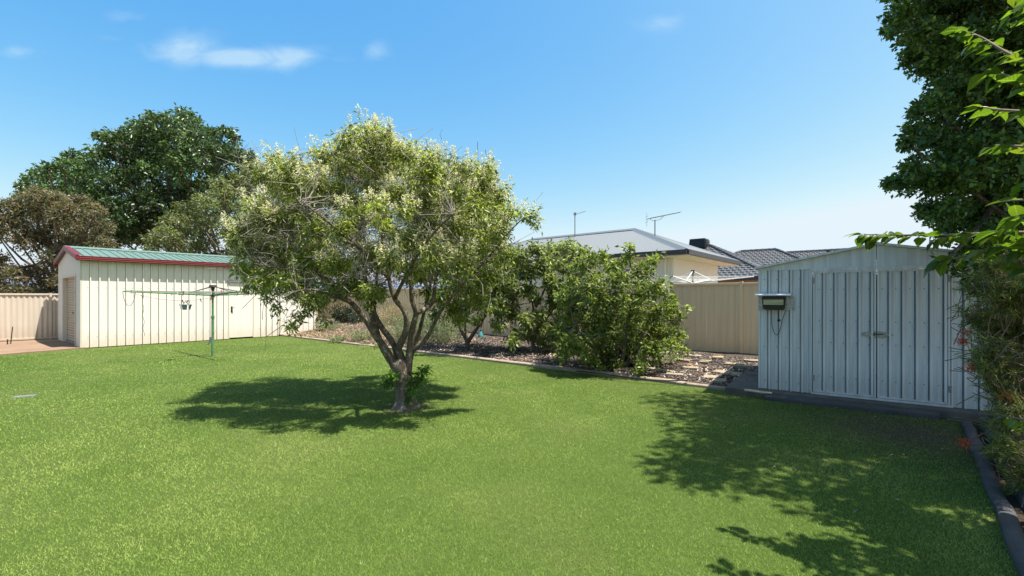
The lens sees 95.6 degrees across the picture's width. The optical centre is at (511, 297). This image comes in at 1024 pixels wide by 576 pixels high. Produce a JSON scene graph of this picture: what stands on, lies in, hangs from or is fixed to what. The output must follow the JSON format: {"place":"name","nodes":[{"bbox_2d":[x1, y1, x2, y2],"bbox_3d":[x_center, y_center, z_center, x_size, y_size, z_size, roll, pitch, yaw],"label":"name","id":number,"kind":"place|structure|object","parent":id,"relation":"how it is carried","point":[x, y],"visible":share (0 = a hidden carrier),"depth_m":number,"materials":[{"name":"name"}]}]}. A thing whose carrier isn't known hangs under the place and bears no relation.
{"place":"outdoors","nodes":[
{"label":"outdoors","id":0,"kind":"place"},
{"bbox_2d":[0,338,57,341],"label":"gravel strip","id":1,"kind":"object","parent":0,"point":[24,340],"depth_m":15.26,"materials":[{"name":"gravel"}]},
{"bbox_2d":[0,339,84,354],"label":"concrete apron","id":2,"kind":"object","parent":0,"point":[28,346],"visible":0.67,"depth_m":13.28,"materials":[{"name":"beige concrete"}]},
{"bbox_2d":[0,0,981,290],"label":"sky","id":3,"kind":"structure","parent":0,"point":[764,124],"materials":[{"name":"blue"}]},
{"bbox_2d":[0,334,1017,575],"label":"lawn","id":4,"kind":"structure","parent":0,"point":[888,431],"depth_m":3.79,"materials":[{"name":"green plant"}]},
{"bbox_2d":[11,394,36,397],"bbox_3d":[-7.104,1.454,6.763,0.240,0.033,0.110,0,0,-26],"label":"valve cover","id":5,"kind":"object","parent":4,"relation":"on","point":[24,396],"visible":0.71,"depth_m":6.75,"materials":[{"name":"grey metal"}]},
{"bbox_2d":[0,293,279,340],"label":"side fence","id":6,"kind":"object","parent":4,"relation":"on","point":[28,316],"visible":0.12,"depth_m":15.42,"materials":[{"name":"metal"}]},
{"bbox_2d":[53,246,278,347],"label":"garage","id":7,"kind":"structure","parent":4,"relation":"on","point":[94,309],"depth_m":14.48,"materials":[{"name":"beige metal"}]},
{"bbox_2d":[66,277,74,343],"bbox_3d":[-13.446,0.361,14.205,2.210,2.098,0.050,0,0,39],"label":"roller door","id":8,"kind":"structure","parent":7,"relation":"in","point":[71,281],"depth_m":14.44,"materials":[{"name":"metal"}]},
{"bbox_2d":[229,282,252,337],"bbox_3d":[-9.435,0.430,16.198,0.096,1.940,0.760,0,0,39],"label":"side door","id":9,"kind":"structure","parent":7,"relation":"in","point":[240,320],"depth_m":16.19,"materials":[{"name":"beige metal"}]},
{"bbox_2d":[123,285,274,355],"bbox_3d":[-7.328,0.578,11.365,2.451,1.745,2.451,0,0,-6],"label":"rotary clothesline","id":10,"kind":"object","parent":4,"relation":"on","point":[213,295],"visible":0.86,"depth_m":11.19,"materials":[{"name":"metal"}]},
{"bbox_2d":[179,301,191,309],"bbox_3d":[-7.423,0.187,10.555,0.276,0.205,0.207,0,0,0],"label":"peg basket","id":11,"kind":"object","parent":10,"relation":"hanging from","point":[184,306],"visible":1,"depth_m":10.48,"materials":[{"name":"plastic"}]},
{"bbox_2d":[280,292,315,334],"bbox_3d":[-8.186,0.609,17.758,0.080,1.682,1.362,0,0,39],"label":"return fence","id":12,"kind":"object","parent":4,"relation":"on","point":[309,325],"visible":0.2,"depth_m":17.57,"materials":[{"name":"beige metal"}]},
{"bbox_2d":[360,343,377,348],"bbox_3d":[-3.939,1.372,12.877,0.669,0.195,0.533,0,0,0],"label":"green sprout","id":13,"kind":"object","parent":4,"relation":"on","point":[367,346],"visible":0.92,"depth_m":12.87,"materials":[{"name":"green plant"}]},
{"bbox_2d":[206,104,545,412],"bbox_3d":[-1.855,-0.548,6.478,4.605,4.097,3.926,0,0,0],"label":"flowering tree","id":14,"kind":"object","parent":4,"relation":"on","point":[373,159],"visible":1,"depth_m":5.46,"materials":[{"name":"green plant"}]},
{"bbox_2d":[280,334,725,390],"bbox_3d":[-2.452,1.443,12.167,16.199,0.104,0.151,0,0,40],"label":"garden edging","id":15,"kind":"object","parent":4,"relation":"on","point":[683,383],"visible":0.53,"depth_m":9.38,"materials":[{"name":"grey concrete"}]},
{"bbox_2d":[576,370,687,380],"bbox_3d":[1.982,1.369,7.995,1.968,0.042,0.206,0,0,31],"label":"irrigation pipe","id":16,"kind":"object","parent":15,"relation":"on","point":[630,377],"visible":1,"depth_m":7.87,"materials":[{"name":"plastic"}]},
{"bbox_2d":[318,281,757,353],"bbox_3d":[3.062,0.539,13.093,33.911,1.822,0.080,0,0,40],"label":"back fence","id":17,"kind":"object","parent":4,"relation":"on","point":[722,317],"visible":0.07,"depth_m":11.58,"materials":[{"name":"metal"}]},
{"bbox_2d":[279,317,950,385],"bbox_3d":[-1.792,1.216,14.498,24.148,0.417,4.680,0,0,40],"label":"garden bed","id":18,"kind":"object","parent":4,"relation":"on","point":[742,355],"visible":0.19,"depth_m":10.86,"materials":[{"name":"brown gravel"}]},
{"bbox_2d":[313,321,341,330],"bbox_3d":[-7.200,1.108,18.062,1.077,0.425,1.025,0,0,-41],"label":"weed","id":19,"kind":"object","parent":18,"relation":"on","point":[330,326],"visible":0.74,"depth_m":18.05,"materials":[{"name":"green plant"}]},
{"bbox_2d":[327,335,345,342],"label":"weed","id":20,"kind":"object","parent":18,"relation":"on","point":[340,339],"visible":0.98,"depth_m":14.60,"materials":[{"name":"green plant"}]},
{"bbox_2d":[330,304,358,322],"bbox_3d":[-7.385,0.768,20.555,1.403,0.919,1.245,0,0,-44],"label":"dark weed","id":21,"kind":"object","parent":18,"relation":"on","point":[337,315],"visible":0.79,"depth_m":20.30,"materials":[{"name":"green plant"}]},
{"bbox_2d":[346,311,362,323],"bbox_3d":[-6.703,0.922,19.909,0.821,0.718,0.914,0,0,0],"label":"dark weed","id":22,"kind":"object","parent":18,"relation":"on","point":[354,319],"visible":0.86,"depth_m":19.79,"materials":[{"name":"green plant"}]},
{"bbox_2d":[346,329,371,341],"bbox_3d":[-4.777,1.205,14.656,0.968,0.446,0.929,0,0,0],"label":"weed","id":23,"kind":"object","parent":18,"relation":"on","point":[359,336],"visible":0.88,"depth_m":14.56,"materials":[{"name":"green plant"}]},
{"bbox_2d":[376,304,400,325],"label":"dry grass","id":24,"kind":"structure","parent":18,"relation":"on","point":[385,311],"depth_m":19.16,"materials":[{"name":"beige plant"}]},
{"bbox_2d":[379,314,429,342],"bbox_3d":[-3.263,0.959,14.158,1.759,0.959,1.774,0,0,0],"label":"sage bush","id":25,"kind":"object","parent":18,"relation":"on","point":[397,329],"visible":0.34,"depth_m":13.96,"materials":[{"name":"green plant"}]},
{"bbox_2d":[399,307,445,337],"bbox_3d":[-2.895,0.837,15.253,1.668,1.054,1.701,0,0,0],"label":"sage bush","id":26,"kind":"object","parent":18,"relation":"on","point":[426,318],"visible":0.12,"depth_m":15.04,"materials":[{"name":"green plant"}]},
{"bbox_2d":[416,318,470,343],"bbox_3d":[-2.049,1.012,13.799,1.802,0.868,1.760,0,0,0],"label":"sage bush","id":27,"kind":"object","parent":18,"relation":"on","point":[448,331],"visible":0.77,"depth_m":13.50,"materials":[{"name":"green plant"}]},
{"bbox_2d":[419,241,524,350],"bbox_3d":[-1.087,-0.160,12.223,3.048,3.146,2.749,0,0,0],"label":"forked tree","id":28,"kind":"object","parent":18,"relation":"on","point":[478,322],"visible":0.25,"depth_m":11.96,"materials":[{"name":"green plant"}]},
{"bbox_2d":[489,236,594,353],"bbox_3d":[0.795,-0.026,11.612,2.772,3.126,2.278,0,0,0],"label":"fig tree","id":29,"kind":"object","parent":18,"relation":"on","point":[552,261],"visible":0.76,"depth_m":11.27,"materials":[{"name":"plant"}]},
{"bbox_2d":[288,323,812,384],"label":"mulch chips","id":30,"kind":"object","parent":18,"relation":"on","point":[457,349],"visible":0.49,"depth_m":10.98,"materials":[{"name":"brown wood"}]},
{"bbox_2d":[648,367,673,371],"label":"fallen branch","id":31,"kind":"object","parent":30,"relation":"on","point":[658,369],"visible":0.98,"depth_m":8.57,"materials":[{"name":"beige stone"}]},
{"bbox_2d":[668,359,754,367],"bbox_3d":[4.102,1.319,9.598,1.034,0.057,1.345,0,0,-39],"label":"watering hose","id":32,"kind":"object","parent":30,"relation":"on","point":[716,362],"visible":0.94,"depth_m":9.48,"materials":[{"name":"black rubber"}]},
{"bbox_2d":[547,242,694,375],"bbox_3d":[2.171,0.224,9.129,2.954,2.562,2.567,0,0,0],"label":"leafy shrub","id":33,"kind":"object","parent":18,"relation":"on","point":[636,351],"visible":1,"depth_m":8.74,"materials":[{"name":"green plant"}]},
{"bbox_2d":[614,367,629,371],"bbox_3d":[2.107,1.394,8.896,0.260,0.060,0.274,-1,-2,29],"label":"stone paver","id":34,"kind":"object","parent":18,"relation":"on","point":[624,369],"visible":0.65,"depth_m":8.82,"materials":[{"name":"beige stone"}]},
{"bbox_2d":[665,372,683,376],"bbox_3d":[2.881,1.382,8.217,0.295,0.060,0.203,-1,-2,31],"label":"stone paver","id":35,"kind":"object","parent":18,"relation":"on","point":[673,374],"visible":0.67,"depth_m":8.16,"materials":[{"name":"beige stone"}]},
{"bbox_2d":[677,358,691,362],"bbox_3d":[3.638,1.352,9.860,0.324,0.060,0.226,-1,-1,40],"label":"stone paver","id":36,"kind":"object","parent":18,"relation":"on","point":[687,360],"visible":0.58,"depth_m":9.75,"materials":[{"name":"beige stone"}]},
{"bbox_2d":[681,366,698,369],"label":"stone paver","id":37,"kind":"object","parent":18,"relation":"on","point":[693,367],"visible":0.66,"depth_m":8.87,"materials":[{"name":"beige stone"}]},
{"bbox_2d":[685,354,701,357],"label":"stone paver","id":38,"kind":"object","parent":18,"relation":"on","point":[697,356],"visible":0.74,"depth_m":10.26,"materials":[{"name":"beige stone"}]},
{"bbox_2d":[698,360,711,363],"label":"stone paver","id":39,"kind":"object","parent":18,"relation":"on","point":[705,362],"visible":0.72,"depth_m":9.50,"materials":[{"name":"beige stone"}]},
{"bbox_2d":[701,375,720,379],"bbox_3d":[3.382,1.375,7.888,0.259,0.060,0.252,-1,0,38],"label":"stone paver","id":40,"kind":"object","parent":18,"relation":"on","point":[710,377],"visible":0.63,"depth_m":7.85,"materials":[{"name":"beige stone"}]},
{"bbox_2d":[712,356,722,359],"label":"stone paver","id":41,"kind":"object","parent":18,"relation":"on","point":[718,357],"visible":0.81,"depth_m":9.99,"materials":[{"name":"beige stone"}]},
{"bbox_2d":[712,378,726,382],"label":"stone paver","id":42,"kind":"object","parent":18,"relation":"on","point":[719,380],"visible":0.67,"depth_m":7.56,"materials":[{"name":"beige stone"}]},
{"bbox_2d":[712,370,731,373],"bbox_3d":[3.827,1.378,8.451,0.292,0.060,0.252,0,0,36],"label":"stone paver","id":43,"kind":"object","parent":18,"relation":"on","point":[719,371],"visible":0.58,"depth_m":8.41,"materials":[{"name":"beige stone"}]},
{"bbox_2d":[720,371,741,376],"bbox_3d":[3.936,1.386,8.332,0.313,0.060,0.276,2,3,41],"label":"stone paver","id":44,"kind":"object","parent":18,"relation":"on","point":[736,373],"visible":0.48,"depth_m":8.25,"materials":[{"name":"beige stone"}]},
{"bbox_2d":[723,362,745,365],"bbox_3d":[4.431,1.345,9.244,0.352,0.060,0.240,-3,-3,41],"label":"stone paver","id":45,"kind":"object","parent":18,"relation":"on","point":[728,363],"visible":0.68,"depth_m":9.18,"materials":[{"name":"beige stone"}]},
{"bbox_2d":[734,364,752,368],"bbox_3d":[4.471,1.347,8.964,0.329,0.060,0.199,0,-2,27],"label":"stone paver","id":46,"kind":"object","parent":18,"relation":"on","point":[741,366],"visible":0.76,"depth_m":8.91,"materials":[{"name":"beige stone"}]},
{"bbox_2d":[745,359,757,362],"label":"stone paver","id":47,"kind":"object","parent":18,"relation":"on","point":[756,360],"visible":0.59,"depth_m":9.61,"materials":[{"name":"beige stone"}]},
{"bbox_2d":[647,270,753,282],"bbox_3d":[5.066,0.349,13.000,2.214,2.202,2.214,0,0,-6],"label":"white clothesline","id":48,"kind":"object","parent":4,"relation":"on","point":[705,278],"visible":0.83,"depth_m":12.41,"materials":[{"name":"grey metal"}]},
{"bbox_2d":[699,404,988,513],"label":"leaf litter","id":49,"kind":"object","parent":4,"relation":"on","point":[867,466],"visible":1,"depth_m":4.17,"materials":[{"name":"brown plant"}]},
{"bbox_2d":[765,394,939,419],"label":"front kerb","id":50,"kind":"structure","parent":4,"relation":"on","point":[864,407],"depth_m":5.94,"materials":[{"name":"concrete"}]},
{"bbox_2d":[744,389,771,393],"bbox_3d":[3.504,1.348,6.612,0.351,0.044,0.038,0,0,39],"label":"timber stick","id":51,"kind":"object","parent":50,"relation":"on","point":[756,391],"visible":1,"depth_m":6.60,"materials":[{"name":"wood"}]},
{"bbox_2d":[725,364,1004,422],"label":"shed slab","id":52,"kind":"structure","parent":4,"relation":"on","point":[748,379],"depth_m":6.23,"materials":[{"name":"concrete"}]},
{"bbox_2d":[754,242,1022,410],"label":"garden shed","id":53,"kind":"structure","parent":52,"relation":"on","point":[855,328],"depth_m":6.13,"materials":[{"name":"grey metal"}]},
{"bbox_2d":[755,293,793,334],"bbox_3d":[3.773,0.247,6.678,0.485,0.604,0.128,0,0,35],"label":"wall lamp","id":54,"kind":"object","parent":53,"relation":"attached to","point":[774,301],"visible":1,"depth_m":6.65,"materials":[{"name":"black plastic"}]},
{"bbox_2d":[812,270,875,397],"bbox_3d":[4.483,0.477,6.284,0.705,1.672,0.076,0,0,35],"label":"door","id":55,"kind":"structure","parent":53,"relation":"in","point":[848,368],"depth_m":6.27,"materials":[{"name":"grey metal"}]},
{"bbox_2d":[877,268,951,404],"bbox_3d":[5.074,0.477,5.871,0.713,1.672,0.076,0,0,35],"label":"door","id":56,"kind":"structure","parent":53,"relation":"in","point":[921,363],"depth_m":5.86,"materials":[{"name":"grey metal"}]},
{"bbox_2d":[961,417,1023,575],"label":"moulded kerb","id":57,"kind":"structure","parent":4,"relation":"on","point":[1011,528],"depth_m":3.23,"materials":[{"name":"concrete"}]},
{"bbox_2d":[973,422,1023,531],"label":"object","id":58,"kind":"object","parent":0,"point":[1015,504],"depth_m":3.38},
{"bbox_2d":[844,0,1023,431],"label":"broad leaved tree","id":59,"kind":"object","parent":58,"relation":"on","point":[1014,248],"visible":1,"depth_m":2.12,"materials":[{"name":"green plant"}]},
{"bbox_2d":[875,0,1023,284],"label":"dark tree","id":60,"kind":"object","parent":58,"relation":"on","point":[958,168],"visible":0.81,"depth_m":4.46,"materials":[{"name":"green plant"}]},
{"bbox_2d":[944,242,1023,506],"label":"needle shrub","id":61,"kind":"object","parent":58,"relation":"on","point":[996,371],"visible":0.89,"depth_m":3.27,"materials":[{"name":"green plant"}]},
{"label":"ground","id":62,"kind":"structure","parent":0,"visible":0},
{"bbox_2d":[0,183,136,293],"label":"brown tipped tree","id":63,"kind":"object","parent":62,"relation":"on","point":[50,206],"visible":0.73,"depth_m":18.53,"materials":[{"name":"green plant"}]},
{"bbox_2d":[9,147,139,248],"bbox_3d":[-23.506,-3.519,25.178,11.090,10.083,5.153,0,0,44],"label":"green tree","id":64,"kind":"object","parent":62,"relation":"on","point":[77,165],"visible":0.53,"depth_m":23.64,"materials":[{"name":"green plant"}]},
{"bbox_2d":[80,102,261,253],"bbox_3d":[-18.644,-4.945,26.151,12.145,12.957,7.969,0,0,26],"label":"broad tree","id":65,"kind":"object","parent":62,"relation":"on","point":[136,145],"visible":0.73,"depth_m":24.33,"materials":[{"name":"green plant"}]},
{"bbox_2d":[133,161,329,288],"bbox_3d":[-13.819,-2.615,22.304,11.000,8.278,5.455,0,0,0],"label":"olive tree","id":66,"kind":"object","parent":62,"relation":"on","point":[228,205],"visible":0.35,"depth_m":21.57,"materials":[{"name":"green plant"}]},
{"bbox_2d":[476,228,740,294],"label":"neighbour house","id":67,"kind":"structure","parent":62,"relation":"on","point":[680,260],"depth_m":15.92,"materials":[{"name":"metal"}]},
{"bbox_2d":[574,211,584,236],"bbox_3d":[2.852,-2.856,19.096,0.668,1.363,0.375,0,0,-42],"label":"rooftop mast","id":68,"kind":"object","parent":67,"relation":"on","point":[574,221],"visible":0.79,"depth_m":18.99,"materials":[{"name":"grey metal"}]},
{"bbox_2d":[610,266,655,294],"bbox_3d":[3.949,-0.210,15.200,1.599,1.520,0.046,0,0,39],"label":"window","id":69,"kind":"structure","parent":67,"relation":"in","point":[627,269],"depth_m":14.96,"materials":[{"name":"white paint"}]},
{"bbox_2d":[645,212,679,234],"bbox_3d":[5.721,-2.557,17.500,1.312,1.308,0.400,0,0,0],"label":"television antenna","id":70,"kind":"object","parent":67,"relation":"attached to","point":[659,219],"visible":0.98,"depth_m":17.49,"materials":[{"name":"metal"}]},
{"bbox_2d":[701,244,763,282],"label":"tiled house","id":71,"kind":"structure","parent":62,"relation":"on","point":[745,268],"depth_m":26.02,"materials":[{"name":"tile"}]},
{"bbox_2d":[689,238,709,247],"bbox_3d":[12.357,-3.502,30.591,1.121,0.640,0.988,0,0,39],"label":"roof cooler","id":72,"kind":"object","parent":71,"relation":"on","point":[701,242],"visible":0.69,"depth_m":30.17,"materials":[{"name":"black plastic"}]},
{"bbox_2d":[734,248,812,275],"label":"tiled house","id":73,"kind":"structure","parent":62,"relation":"on","point":[766,256],"depth_m":33.15,"materials":[{"name":"tile"}]},
{"bbox_2d":[786,248,916,274],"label":"farthest tiled house","id":74,"kind":"structure","parent":62,"relation":"on","point":[802,253],"depth_m":34.75,"materials":[{"name":"tile"}]}
]}

